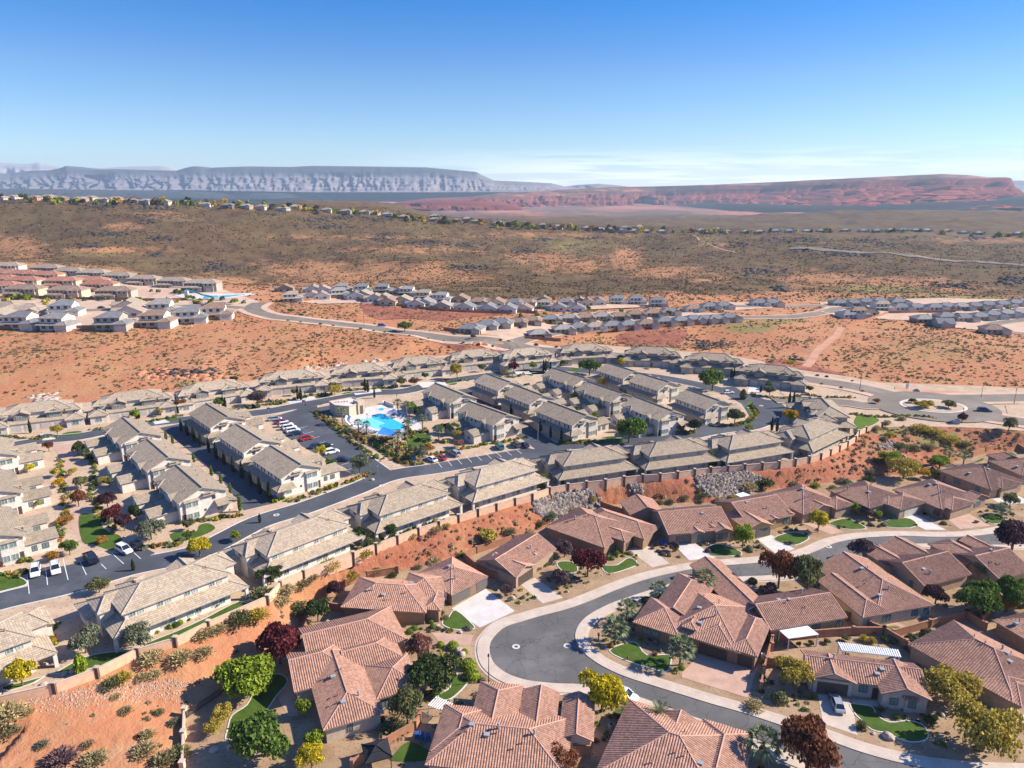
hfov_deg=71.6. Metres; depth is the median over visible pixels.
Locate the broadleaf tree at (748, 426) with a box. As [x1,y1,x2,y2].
[745,424,753,429]
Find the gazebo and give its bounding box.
[361,737,392,767]
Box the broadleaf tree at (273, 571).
[253,563,282,584]
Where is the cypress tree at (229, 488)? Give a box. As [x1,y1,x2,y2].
[228,483,231,492]
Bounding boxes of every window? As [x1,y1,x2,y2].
[0,544,7,550]
[1,499,7,504]
[3,555,10,562]
[6,647,13,654]
[9,497,15,502]
[9,541,16,547]
[12,553,19,560]
[16,643,23,650]
[32,545,37,550]
[42,542,49,548]
[129,611,135,617]
[138,608,143,614]
[157,601,163,606]
[161,620,167,627]
[169,617,175,624]
[187,513,192,519]
[187,610,193,616]
[194,511,199,517]
[195,607,201,613]
[212,600,217,607]
[219,597,224,603]
[347,723,352,731]
[381,698,389,706]
[642,627,650,635]
[651,630,659,638]
[697,534,703,539]
[718,533,727,538]
[783,518,789,522]
[812,623,819,629]
[836,620,842,626]
[858,685,867,692]
[882,615,890,621]
[889,697,898,705]
[908,701,916,708]
[911,609,918,615]
[923,607,928,613]
[953,478,960,484]
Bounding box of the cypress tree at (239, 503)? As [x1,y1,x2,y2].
[237,494,241,510]
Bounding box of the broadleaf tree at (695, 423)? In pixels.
[688,419,701,432]
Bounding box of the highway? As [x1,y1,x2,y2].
[789,247,1023,265]
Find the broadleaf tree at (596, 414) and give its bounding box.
[592,411,599,417]
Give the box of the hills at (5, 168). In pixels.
[0,163,177,173]
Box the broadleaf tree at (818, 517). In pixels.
[809,509,828,531]
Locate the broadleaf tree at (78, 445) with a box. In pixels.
[71,440,84,454]
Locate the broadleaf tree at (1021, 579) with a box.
[1017,577,1023,608]
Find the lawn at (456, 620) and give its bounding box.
[443,611,473,628]
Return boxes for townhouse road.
[0,424,742,609]
[13,367,780,445]
[160,423,276,509]
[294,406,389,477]
[459,388,554,448]
[587,376,713,428]
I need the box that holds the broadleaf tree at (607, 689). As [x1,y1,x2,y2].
[578,667,628,710]
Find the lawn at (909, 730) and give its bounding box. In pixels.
[851,704,927,740]
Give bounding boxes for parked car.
[29,561,41,577]
[49,559,61,574]
[82,550,99,564]
[115,541,132,554]
[129,539,145,550]
[267,416,281,420]
[274,418,288,423]
[279,421,293,426]
[282,423,296,429]
[285,426,299,432]
[289,430,303,435]
[298,434,313,440]
[309,442,320,448]
[318,442,333,446]
[324,447,339,454]
[334,456,349,461]
[425,455,437,462]
[435,454,446,460]
[448,449,460,456]
[495,442,504,449]
[510,441,521,447]
[520,441,529,447]
[620,686,638,700]
[722,390,733,393]
[828,693,845,713]
[976,406,992,411]
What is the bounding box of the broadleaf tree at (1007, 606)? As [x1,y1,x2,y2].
[1002,599,1017,612]
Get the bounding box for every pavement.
[237,303,874,395]
[261,302,899,391]
[477,527,1023,767]
[502,330,552,340]
[525,332,577,343]
[738,306,854,315]
[747,309,845,318]
[777,402,877,408]
[801,396,867,401]
[940,392,1023,394]
[984,401,1023,403]
[984,421,1023,427]
[1002,413,1023,417]
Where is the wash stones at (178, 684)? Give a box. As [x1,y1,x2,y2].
[22,675,189,708]
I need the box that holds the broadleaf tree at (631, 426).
[616,417,647,442]
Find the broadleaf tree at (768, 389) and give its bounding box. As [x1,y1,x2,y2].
[764,385,775,395]
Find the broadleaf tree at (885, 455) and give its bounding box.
[877,450,901,460]
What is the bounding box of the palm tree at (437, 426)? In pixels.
[432,424,444,439]
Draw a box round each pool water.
[203,294,243,297]
[357,418,383,428]
[372,413,404,429]
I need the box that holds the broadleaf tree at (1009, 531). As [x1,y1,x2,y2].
[993,518,1023,550]
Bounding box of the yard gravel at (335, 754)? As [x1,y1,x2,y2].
[185,452,1023,767]
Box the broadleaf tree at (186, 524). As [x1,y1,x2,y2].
[182,521,192,527]
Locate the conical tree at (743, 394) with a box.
[739,389,746,398]
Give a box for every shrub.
[376,716,409,742]
[405,628,413,634]
[411,624,417,630]
[429,624,435,629]
[436,641,444,648]
[446,640,458,651]
[460,657,476,672]
[464,625,472,631]
[464,668,480,682]
[628,632,635,637]
[641,596,648,603]
[652,639,658,645]
[742,697,764,713]
[747,577,757,584]
[770,690,788,706]
[841,635,850,640]
[855,719,868,730]
[858,634,867,641]
[867,636,876,643]
[876,706,885,712]
[880,636,889,641]
[888,635,897,643]
[891,712,900,720]
[904,633,918,641]
[919,628,933,636]
[919,713,935,724]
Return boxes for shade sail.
[377,426,399,447]
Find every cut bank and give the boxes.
[360,303,507,320]
[441,340,504,352]
[616,328,687,345]
[766,359,844,374]
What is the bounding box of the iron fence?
[185,687,223,717]
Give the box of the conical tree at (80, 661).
[72,653,87,674]
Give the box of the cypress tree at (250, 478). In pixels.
[248,470,252,485]
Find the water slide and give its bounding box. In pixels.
[184,289,213,298]
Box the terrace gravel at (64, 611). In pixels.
[0,345,1023,694]
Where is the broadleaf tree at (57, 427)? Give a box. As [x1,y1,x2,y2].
[49,424,63,434]
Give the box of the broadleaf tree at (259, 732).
[226,708,292,760]
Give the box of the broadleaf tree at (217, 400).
[213,397,223,403]
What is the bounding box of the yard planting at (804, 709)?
[394,503,1022,767]
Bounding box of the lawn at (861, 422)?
[853,415,878,432]
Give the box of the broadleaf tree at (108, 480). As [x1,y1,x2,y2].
[103,477,113,486]
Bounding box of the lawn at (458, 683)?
[439,674,466,699]
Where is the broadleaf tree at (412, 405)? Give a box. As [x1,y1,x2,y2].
[407,402,414,409]
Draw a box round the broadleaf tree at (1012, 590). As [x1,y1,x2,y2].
[995,573,1023,611]
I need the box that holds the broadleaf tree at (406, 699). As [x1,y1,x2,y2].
[387,683,423,723]
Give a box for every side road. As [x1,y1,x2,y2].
[86,305,253,310]
[505,319,652,343]
[685,304,832,306]
[741,306,869,317]
[769,396,899,407]
[984,318,1023,333]
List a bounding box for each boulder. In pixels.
[61,671,67,676]
[208,746,218,753]
[455,646,463,652]
[459,651,465,656]
[881,731,894,740]
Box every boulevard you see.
[244,302,892,393]
[954,394,1023,401]
[991,415,1023,424]
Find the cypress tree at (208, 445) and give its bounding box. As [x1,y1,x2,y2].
[206,437,209,452]
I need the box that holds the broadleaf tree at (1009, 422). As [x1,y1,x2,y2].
[1002,416,1018,431]
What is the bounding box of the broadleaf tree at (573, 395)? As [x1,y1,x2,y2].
[570,391,578,397]
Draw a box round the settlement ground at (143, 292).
[0,283,258,329]
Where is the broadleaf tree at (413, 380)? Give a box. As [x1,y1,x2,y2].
[408,377,418,382]
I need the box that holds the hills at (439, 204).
[392,197,522,211]
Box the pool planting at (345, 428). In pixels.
[319,411,429,465]
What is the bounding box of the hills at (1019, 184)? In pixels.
[1012,180,1023,191]
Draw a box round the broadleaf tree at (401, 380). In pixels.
[396,377,406,386]
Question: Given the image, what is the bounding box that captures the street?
[489,533,1020,767]
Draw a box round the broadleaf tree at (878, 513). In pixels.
[873,510,882,517]
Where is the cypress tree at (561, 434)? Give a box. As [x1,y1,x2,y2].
[560,428,562,440]
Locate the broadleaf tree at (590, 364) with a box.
[578,359,601,375]
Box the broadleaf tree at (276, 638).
[255,621,301,663]
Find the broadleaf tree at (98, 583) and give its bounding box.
[83,576,110,592]
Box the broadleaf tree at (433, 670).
[406,651,462,692]
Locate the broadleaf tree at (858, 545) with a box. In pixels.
[846,538,879,556]
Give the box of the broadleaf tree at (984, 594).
[952,577,1004,612]
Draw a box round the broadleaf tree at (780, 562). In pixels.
[758,548,796,588]
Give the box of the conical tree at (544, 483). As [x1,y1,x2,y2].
[539,473,546,487]
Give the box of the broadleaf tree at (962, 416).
[957,412,968,421]
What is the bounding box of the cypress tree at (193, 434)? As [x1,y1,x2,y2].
[191,425,195,441]
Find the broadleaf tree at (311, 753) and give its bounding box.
[294,742,324,767]
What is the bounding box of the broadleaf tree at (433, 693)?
[428,686,442,695]
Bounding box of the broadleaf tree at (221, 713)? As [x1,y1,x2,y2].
[211,701,232,722]
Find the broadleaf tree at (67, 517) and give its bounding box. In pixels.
[53,514,73,523]
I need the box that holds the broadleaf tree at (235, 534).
[230,530,240,540]
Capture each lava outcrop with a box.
[0,199,1023,291]
[155,336,828,376]
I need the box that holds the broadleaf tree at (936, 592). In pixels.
[921,583,949,604]
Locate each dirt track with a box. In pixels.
[802,327,844,366]
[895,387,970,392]
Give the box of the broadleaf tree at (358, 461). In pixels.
[349,452,372,473]
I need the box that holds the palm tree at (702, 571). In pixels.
[694,567,715,586]
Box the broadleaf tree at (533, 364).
[529,361,536,369]
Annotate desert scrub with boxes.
[0,196,1023,290]
[0,302,1023,464]
[2,257,1023,336]
[14,450,883,767]
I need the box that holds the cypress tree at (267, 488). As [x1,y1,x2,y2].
[266,482,271,501]
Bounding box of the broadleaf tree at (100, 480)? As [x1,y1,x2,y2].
[96,476,107,482]
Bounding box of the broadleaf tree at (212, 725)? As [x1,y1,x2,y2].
[202,717,222,734]
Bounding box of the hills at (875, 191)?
[397,174,1023,210]
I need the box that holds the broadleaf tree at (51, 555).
[44,551,60,559]
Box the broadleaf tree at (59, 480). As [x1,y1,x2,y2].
[51,477,62,487]
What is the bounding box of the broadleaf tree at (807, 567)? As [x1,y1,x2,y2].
[793,554,823,588]
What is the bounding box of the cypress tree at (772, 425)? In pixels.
[770,417,773,430]
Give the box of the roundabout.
[868,391,1001,421]
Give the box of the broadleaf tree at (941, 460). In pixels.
[930,454,950,468]
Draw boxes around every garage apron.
[40,433,54,439]
[152,419,168,423]
[288,396,315,403]
[353,389,380,394]
[417,382,447,387]
[515,370,543,375]
[748,386,759,393]
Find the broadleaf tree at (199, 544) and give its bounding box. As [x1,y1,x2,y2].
[186,536,211,555]
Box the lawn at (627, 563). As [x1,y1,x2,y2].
[603,558,636,572]
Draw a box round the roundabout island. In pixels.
[903,399,963,411]
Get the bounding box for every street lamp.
[487,653,489,681]
[793,678,797,700]
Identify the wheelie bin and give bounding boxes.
[414,731,418,738]
[419,731,423,739]
[425,733,429,741]
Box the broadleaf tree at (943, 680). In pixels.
[922,663,984,708]
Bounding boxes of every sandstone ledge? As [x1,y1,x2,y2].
[25,392,60,401]
[135,367,228,381]
[302,358,381,368]
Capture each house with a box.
[0,196,10,200]
[0,262,26,268]
[0,269,14,273]
[0,274,17,280]
[0,281,25,292]
[0,284,48,295]
[0,301,24,307]
[0,306,17,322]
[0,311,39,330]
[3,269,37,275]
[3,276,45,284]
[8,194,22,199]
[13,303,47,315]
[26,271,65,278]
[27,195,42,200]
[29,264,65,270]
[34,312,82,331]
[42,276,84,288]
[44,285,90,298]
[46,299,86,316]
[51,267,85,275]
[52,195,69,200]
[72,196,88,201]
[74,269,110,276]
[79,280,119,291]
[80,276,111,282]
[85,195,98,200]
[91,311,135,331]
[92,286,137,299]
[97,197,108,201]
[100,271,136,283]
[108,196,123,199]
[110,296,147,307]
[110,302,147,317]
[123,198,137,203]
[125,275,161,285]
[136,309,178,328]
[137,198,152,204]
[144,298,181,314]
[155,277,190,287]
[156,200,172,205]
[172,305,208,323]
[181,278,222,292]
[199,202,212,206]
[200,302,234,319]
[221,203,235,208]
[239,203,253,209]
[254,204,268,209]
[274,283,294,291]
[276,206,290,211]
[282,290,303,301]
[286,606,423,742]
[289,204,301,208]
[300,290,318,298]
[302,284,318,292]
[313,290,330,299]
[315,284,331,292]
[320,207,332,212]
[329,287,349,295]
[334,282,352,290]
[340,209,351,214]
[341,556,487,623]
[343,290,363,299]
[353,283,372,291]
[360,210,370,214]
[360,289,373,294]
[363,292,382,301]
[373,283,393,292]
[377,295,398,305]
[380,292,390,297]
[382,212,391,216]
[389,286,406,294]
[396,294,413,303]
[398,285,416,295]
[399,214,410,218]
[404,297,425,307]
[414,289,432,298]
[421,296,436,306]
[424,680,594,767]
[429,217,438,221]
[430,300,452,308]
[432,291,452,301]
[451,293,470,302]
[453,300,475,309]
[457,323,486,334]
[461,217,472,221]
[469,297,487,304]
[476,302,497,309]
[476,533,556,587]
[477,319,499,329]
[486,296,506,304]
[492,318,514,328]
[496,302,518,313]
[505,298,523,304]
[510,317,528,327]
[517,303,534,310]
[522,298,536,305]
[522,316,542,325]
[526,329,552,337]
[533,295,551,299]
[536,299,553,309]
[538,223,548,227]
[541,314,562,323]
[545,506,660,555]
[547,301,566,311]
[551,324,576,335]
[556,298,574,304]
[559,313,580,322]
[566,302,585,311]
[568,322,590,332]
[570,296,583,302]
[577,297,596,305]
[577,313,596,321]
[585,322,607,332]
[592,296,606,304]
[593,312,613,320]
[597,698,753,767]
[601,321,624,331]
[605,227,615,231]
[608,295,627,303]
[610,312,630,319]
[616,228,625,233]
[619,320,642,329]
[620,494,733,543]
[625,310,646,318]
[628,229,638,233]
[628,295,647,304]
[633,572,768,669]
[635,319,659,328]
[642,229,651,232]
[642,309,665,316]
[648,297,668,306]
[653,316,678,326]
[657,229,667,233]
[659,307,682,315]
[671,316,694,325]
[682,304,705,312]
[686,315,706,324]
[690,556,847,640]
[697,315,718,324]
[698,302,721,309]
[708,314,729,323]
[714,494,794,537]
[716,301,735,309]
[720,313,742,322]
[748,299,771,306]
[762,484,853,523]
[765,299,785,307]
[784,229,794,232]
[800,649,932,713]
[817,551,934,625]
[828,299,853,306]
[828,480,926,518]
[834,310,864,319]
[840,228,850,231]
[845,306,873,318]
[847,299,867,305]
[858,229,869,231]
[858,298,875,304]
[860,536,971,596]
[865,306,880,315]
[870,300,895,310]
[871,229,883,232]
[871,297,890,302]
[889,298,913,303]
[890,303,915,310]
[892,478,988,519]
[908,303,930,310]
[908,314,934,322]
[908,620,1023,714]
[923,228,933,231]
[923,303,949,309]
[927,535,1023,581]
[931,317,956,328]
[932,312,961,320]
[939,302,962,309]
[939,463,1023,498]
[952,302,977,310]
[956,313,980,321]
[957,230,969,233]
[967,302,990,310]
[968,312,997,320]
[972,231,985,234]
[977,324,1011,335]
[979,301,1003,308]
[980,310,1010,319]
[986,452,1023,483]
[993,300,1017,307]
[993,612,1023,651]
[997,309,1023,317]
[1007,299,1023,306]
[1011,308,1023,316]
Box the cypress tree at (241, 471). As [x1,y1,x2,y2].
[239,461,243,478]
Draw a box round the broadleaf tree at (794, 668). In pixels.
[772,654,815,685]
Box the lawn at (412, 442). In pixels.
[405,433,431,449]
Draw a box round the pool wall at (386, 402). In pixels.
[382,400,393,407]
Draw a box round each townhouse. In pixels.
[0,400,86,435]
[0,437,44,473]
[0,469,52,514]
[0,506,58,565]
[0,606,58,684]
[74,551,248,652]
[84,417,167,464]
[88,389,176,424]
[105,438,198,493]
[130,464,236,523]
[173,379,254,412]
[182,403,263,444]
[211,423,300,470]
[217,508,365,588]
[243,445,341,497]
[255,369,328,397]
[327,363,397,387]
[337,478,463,538]
[388,355,453,379]
[411,382,477,420]
[438,457,549,510]
[444,348,500,373]
[444,401,527,443]
[468,373,533,405]
[496,385,566,419]
[497,347,560,371]
[527,400,610,440]
[529,442,638,485]
[532,367,596,399]
[554,343,618,365]
[566,381,632,416]
[591,362,651,391]
[608,395,688,437]
[621,346,683,368]
[622,372,687,403]
[623,435,721,473]
[667,389,741,424]
[680,352,743,375]
[704,428,794,465]
[733,363,806,391]
[775,417,849,455]
[785,397,858,434]
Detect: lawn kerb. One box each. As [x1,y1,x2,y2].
[0,571,27,591]
[1,601,248,690]
[225,673,287,739]
[437,673,467,700]
[442,610,474,629]
[556,561,577,572]
[602,557,636,573]
[609,642,671,671]
[707,544,742,556]
[774,532,808,545]
[829,518,865,529]
[849,703,928,742]
[882,518,916,527]
[980,513,1005,523]
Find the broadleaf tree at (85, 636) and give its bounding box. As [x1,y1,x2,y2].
[66,622,100,652]
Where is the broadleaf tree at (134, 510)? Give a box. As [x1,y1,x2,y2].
[127,504,142,519]
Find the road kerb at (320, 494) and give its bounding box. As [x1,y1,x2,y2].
[0,367,769,610]
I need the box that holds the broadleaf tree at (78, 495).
[69,489,87,506]
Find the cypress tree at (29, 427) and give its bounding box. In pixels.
[27,420,31,432]
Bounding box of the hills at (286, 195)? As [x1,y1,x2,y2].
[218,193,333,198]
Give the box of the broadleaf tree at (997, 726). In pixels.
[949,692,1023,761]
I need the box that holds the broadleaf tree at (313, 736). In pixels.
[303,728,324,743]
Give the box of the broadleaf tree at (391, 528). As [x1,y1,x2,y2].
[385,523,397,537]
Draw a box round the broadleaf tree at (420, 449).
[413,444,426,455]
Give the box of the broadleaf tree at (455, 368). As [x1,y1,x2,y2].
[450,363,461,378]
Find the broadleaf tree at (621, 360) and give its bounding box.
[617,357,624,363]
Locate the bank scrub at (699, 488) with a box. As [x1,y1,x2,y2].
[288,425,1020,625]
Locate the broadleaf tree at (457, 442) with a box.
[452,439,463,446]
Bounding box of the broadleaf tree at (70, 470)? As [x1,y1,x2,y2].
[65,467,76,474]
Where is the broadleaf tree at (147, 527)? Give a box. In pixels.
[131,518,167,539]
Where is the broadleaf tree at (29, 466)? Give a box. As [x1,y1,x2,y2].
[24,463,34,470]
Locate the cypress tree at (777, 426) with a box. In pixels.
[775,420,778,430]
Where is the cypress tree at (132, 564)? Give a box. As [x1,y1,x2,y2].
[130,559,134,570]
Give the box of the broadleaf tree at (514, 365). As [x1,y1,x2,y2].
[508,361,519,372]
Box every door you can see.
[11,426,21,432]
[18,506,22,514]
[21,326,30,329]
[25,424,36,430]
[41,422,51,428]
[55,420,65,426]
[56,327,64,331]
[110,414,119,420]
[114,326,124,330]
[122,412,132,417]
[139,410,146,416]
[149,408,157,414]
[159,323,168,327]
[195,319,204,323]
[195,402,202,408]
[221,315,230,319]
[230,397,238,403]
[273,389,280,394]
[284,388,291,393]
[306,386,313,391]
[344,382,350,387]
[353,381,360,386]
[375,380,381,385]
[414,373,420,377]
[433,371,439,375]
[452,587,470,605]
[471,366,477,370]
[477,579,486,592]
[489,364,494,368]
[514,410,518,416]
[518,568,532,586]
[520,412,524,419]
[523,364,529,368]
[534,422,538,429]
[542,426,548,434]
[552,430,557,437]
[626,538,633,550]
[643,362,649,366]
[653,362,659,366]
[662,363,668,367]
[676,535,690,543]
[687,414,692,420]
[695,368,701,373]
[698,642,726,661]
[737,654,751,668]
[750,380,757,385]
[756,527,770,537]
[772,382,779,387]
[782,383,789,388]
[816,681,848,695]
[871,688,878,698]
[903,507,916,517]
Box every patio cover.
[735,492,748,497]
[778,625,818,649]
[837,642,900,659]
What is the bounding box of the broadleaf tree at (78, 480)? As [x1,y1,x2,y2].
[72,476,88,488]
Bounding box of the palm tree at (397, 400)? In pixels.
[392,398,401,414]
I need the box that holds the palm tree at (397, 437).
[392,430,403,445]
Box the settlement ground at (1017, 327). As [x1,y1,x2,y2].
[820,298,1023,332]
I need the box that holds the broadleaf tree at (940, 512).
[933,509,945,519]
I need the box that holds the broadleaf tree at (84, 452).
[81,449,91,456]
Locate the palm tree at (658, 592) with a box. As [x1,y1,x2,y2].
[649,580,666,598]
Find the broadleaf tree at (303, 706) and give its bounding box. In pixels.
[294,698,311,716]
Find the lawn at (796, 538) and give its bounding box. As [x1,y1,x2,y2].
[774,533,807,544]
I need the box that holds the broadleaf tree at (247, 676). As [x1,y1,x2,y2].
[210,653,275,698]
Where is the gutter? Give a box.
[474,526,1023,767]
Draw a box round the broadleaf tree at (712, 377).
[698,369,723,390]
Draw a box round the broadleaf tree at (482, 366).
[477,364,485,371]
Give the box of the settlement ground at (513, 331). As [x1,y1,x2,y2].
[481,310,717,337]
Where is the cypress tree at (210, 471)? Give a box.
[209,465,212,475]
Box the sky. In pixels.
[0,0,1023,186]
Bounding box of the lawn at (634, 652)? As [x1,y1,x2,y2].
[610,642,670,670]
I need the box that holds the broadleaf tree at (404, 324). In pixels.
[397,321,411,330]
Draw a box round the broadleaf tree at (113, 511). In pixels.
[100,503,121,522]
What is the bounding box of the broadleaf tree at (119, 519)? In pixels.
[113,513,132,530]
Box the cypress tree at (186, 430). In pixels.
[185,421,188,435]
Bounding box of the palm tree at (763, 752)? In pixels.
[743,723,783,765]
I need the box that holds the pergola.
[428,696,452,711]
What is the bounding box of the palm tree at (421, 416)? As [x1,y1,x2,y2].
[416,414,428,431]
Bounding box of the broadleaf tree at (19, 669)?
[2,658,36,685]
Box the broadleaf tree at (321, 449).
[315,445,326,455]
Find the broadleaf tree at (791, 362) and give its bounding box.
[786,360,794,364]
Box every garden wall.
[0,296,186,300]
[0,317,217,328]
[178,705,187,767]
[281,296,510,313]
[304,599,307,626]
[329,601,343,611]
[343,565,398,586]
[349,711,421,767]
[443,327,480,333]
[463,522,535,559]
[464,552,496,580]
[517,310,536,313]
[524,336,560,341]
[567,318,743,339]
[573,729,594,755]
[600,500,623,513]
[759,634,774,689]
[765,655,776,666]
[770,625,911,652]
[844,611,886,635]
[845,311,888,326]
[888,310,955,312]
[891,609,988,635]
[912,465,944,481]
[965,608,992,620]
[971,443,1023,457]
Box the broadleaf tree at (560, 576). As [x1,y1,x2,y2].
[550,569,569,586]
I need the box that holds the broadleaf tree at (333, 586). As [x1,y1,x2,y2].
[326,580,344,596]
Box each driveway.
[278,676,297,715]
[432,633,472,644]
[452,589,513,626]
[521,578,562,602]
[629,545,668,566]
[679,543,715,559]
[682,655,757,697]
[757,535,793,552]
[803,522,842,533]
[818,694,856,734]
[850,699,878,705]
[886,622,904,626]
[905,514,945,529]
[946,514,989,528]
[993,496,1023,503]
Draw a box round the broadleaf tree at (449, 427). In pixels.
[447,422,459,429]
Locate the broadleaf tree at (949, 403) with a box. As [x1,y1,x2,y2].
[941,400,956,407]
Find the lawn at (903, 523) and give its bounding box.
[884,518,915,527]
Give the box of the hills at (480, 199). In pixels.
[470,198,488,201]
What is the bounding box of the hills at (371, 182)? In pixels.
[0,166,582,197]
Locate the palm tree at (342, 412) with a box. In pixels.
[337,407,346,423]
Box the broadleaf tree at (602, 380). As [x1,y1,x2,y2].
[597,376,608,385]
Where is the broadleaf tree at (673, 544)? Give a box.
[669,541,678,551]
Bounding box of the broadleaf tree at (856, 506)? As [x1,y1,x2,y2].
[851,501,862,513]
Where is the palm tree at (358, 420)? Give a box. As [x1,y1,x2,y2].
[353,418,361,431]
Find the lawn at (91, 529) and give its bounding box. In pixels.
[78,514,121,549]
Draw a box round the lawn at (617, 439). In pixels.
[600,436,625,442]
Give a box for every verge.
[780,382,867,400]
[1005,404,1023,415]
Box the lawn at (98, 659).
[3,602,247,689]
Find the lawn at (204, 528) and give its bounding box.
[170,523,214,541]
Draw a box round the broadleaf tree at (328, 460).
[325,457,336,464]
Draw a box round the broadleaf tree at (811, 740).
[778,712,843,767]
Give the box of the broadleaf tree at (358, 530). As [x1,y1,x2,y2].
[352,526,371,545]
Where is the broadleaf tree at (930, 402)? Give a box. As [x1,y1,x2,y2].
[922,400,934,405]
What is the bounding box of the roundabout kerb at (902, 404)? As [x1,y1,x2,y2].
[899,399,967,412]
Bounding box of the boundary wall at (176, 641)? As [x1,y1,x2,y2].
[0,421,883,704]
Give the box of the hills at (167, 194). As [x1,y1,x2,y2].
[0,189,289,198]
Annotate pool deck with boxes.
[173,293,254,298]
[344,404,420,434]
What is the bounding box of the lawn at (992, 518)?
[981,513,1004,523]
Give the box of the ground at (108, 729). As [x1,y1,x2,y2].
[0,197,1023,767]
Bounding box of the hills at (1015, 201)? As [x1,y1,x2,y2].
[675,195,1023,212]
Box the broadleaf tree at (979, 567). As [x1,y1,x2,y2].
[972,562,998,575]
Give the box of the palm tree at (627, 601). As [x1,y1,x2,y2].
[616,597,638,621]
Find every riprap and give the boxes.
[531,488,602,521]
[628,483,643,494]
[694,470,763,498]
[875,440,907,450]
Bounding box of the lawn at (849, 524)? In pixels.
[829,519,864,528]
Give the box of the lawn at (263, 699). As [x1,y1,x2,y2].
[226,674,286,738]
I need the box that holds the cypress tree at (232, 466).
[230,456,234,471]
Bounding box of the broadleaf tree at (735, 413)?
[726,408,745,423]
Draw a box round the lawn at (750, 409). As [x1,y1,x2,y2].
[746,401,755,413]
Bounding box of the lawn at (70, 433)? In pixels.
[62,431,81,435]
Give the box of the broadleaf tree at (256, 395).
[246,390,265,402]
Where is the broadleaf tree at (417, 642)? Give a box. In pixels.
[402,631,432,660]
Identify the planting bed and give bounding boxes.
[320,410,426,466]
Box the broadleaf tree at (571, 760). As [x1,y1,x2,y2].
[550,740,579,767]
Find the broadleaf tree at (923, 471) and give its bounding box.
[917,468,930,477]
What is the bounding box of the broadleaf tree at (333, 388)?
[328,384,342,392]
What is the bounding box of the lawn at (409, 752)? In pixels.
[389,742,428,761]
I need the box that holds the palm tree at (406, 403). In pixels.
[401,400,410,415]
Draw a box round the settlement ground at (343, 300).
[279,296,658,310]
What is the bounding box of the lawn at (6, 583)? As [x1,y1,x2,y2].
[0,572,25,590]
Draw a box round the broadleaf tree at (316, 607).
[303,597,329,621]
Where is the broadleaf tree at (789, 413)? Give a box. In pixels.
[782,409,798,422]
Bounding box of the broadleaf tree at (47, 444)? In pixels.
[42,441,53,450]
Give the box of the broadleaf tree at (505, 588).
[499,584,513,595]
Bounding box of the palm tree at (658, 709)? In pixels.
[644,700,671,714]
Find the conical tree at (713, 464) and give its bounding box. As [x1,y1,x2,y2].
[708,453,716,466]
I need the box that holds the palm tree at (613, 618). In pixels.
[601,613,629,643]
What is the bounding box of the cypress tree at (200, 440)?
[198,433,202,446]
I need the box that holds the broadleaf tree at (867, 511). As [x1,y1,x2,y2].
[859,507,873,517]
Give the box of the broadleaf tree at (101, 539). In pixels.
[96,535,107,543]
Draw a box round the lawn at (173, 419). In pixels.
[165,417,178,420]
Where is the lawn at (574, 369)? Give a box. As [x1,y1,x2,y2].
[570,368,578,371]
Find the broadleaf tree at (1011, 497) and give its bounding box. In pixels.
[1000,492,1020,505]
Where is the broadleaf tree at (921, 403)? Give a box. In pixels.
[913,400,928,407]
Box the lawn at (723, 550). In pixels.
[708,544,740,555]
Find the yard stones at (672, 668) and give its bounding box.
[428,496,1023,767]
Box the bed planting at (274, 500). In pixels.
[0,372,936,645]
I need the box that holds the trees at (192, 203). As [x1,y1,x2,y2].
[1,194,1023,324]
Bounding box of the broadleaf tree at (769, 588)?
[758,582,777,594]
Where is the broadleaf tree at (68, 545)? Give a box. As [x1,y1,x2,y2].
[58,540,78,554]
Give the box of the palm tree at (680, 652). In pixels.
[666,631,696,665]
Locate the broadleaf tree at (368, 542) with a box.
[361,537,380,546]
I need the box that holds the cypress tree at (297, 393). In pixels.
[296,386,298,398]
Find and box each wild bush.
[0,699,31,728]
[0,722,21,741]
[24,706,35,714]
[33,738,50,750]
[37,744,82,767]
[76,747,110,767]
[80,739,95,750]
[98,675,124,691]
[110,692,120,700]
[113,670,133,684]
[117,705,134,715]
[130,739,158,761]
[133,671,149,681]
[136,648,166,668]
[138,727,157,741]
[147,669,163,678]
[148,747,179,767]
[153,707,165,715]
[164,743,191,765]
[166,647,194,666]
[166,717,181,727]
[193,626,215,640]
[194,645,215,659]
[212,623,227,635]
[224,609,255,628]
[246,585,276,601]
[247,606,271,622]
[274,595,292,606]
[278,583,298,595]
[290,600,305,615]
[295,578,312,589]
[309,574,319,581]
[320,557,340,571]
[346,570,359,580]
[356,547,372,559]
[388,572,397,577]
[413,563,422,569]
[426,556,441,565]
[429,525,442,533]
[442,522,451,527]
[478,528,497,541]
[505,526,516,534]
[523,528,535,533]
[536,520,545,526]
[543,511,558,518]
[665,498,674,504]
[680,494,689,498]
[695,492,708,497]
[713,497,725,502]
[740,481,759,490]
[754,479,774,487]
[789,481,799,485]
[809,482,819,487]
[837,477,851,484]
[861,475,875,482]
[865,468,876,473]
[872,425,881,430]
[873,458,883,463]
[879,437,888,440]
[884,431,894,436]
[893,442,908,449]
[905,444,921,451]
[908,423,931,431]
[921,443,937,449]
[925,427,944,436]
[938,434,960,443]
[956,440,974,447]
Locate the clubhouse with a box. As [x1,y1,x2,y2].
[329,397,364,416]
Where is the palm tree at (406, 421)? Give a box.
[401,419,411,436]
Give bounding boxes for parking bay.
[26,549,154,585]
[268,411,356,472]
[318,405,333,416]
[435,448,530,463]
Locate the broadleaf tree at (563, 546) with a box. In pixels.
[554,539,573,556]
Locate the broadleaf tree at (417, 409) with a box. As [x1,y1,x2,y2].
[414,406,421,412]

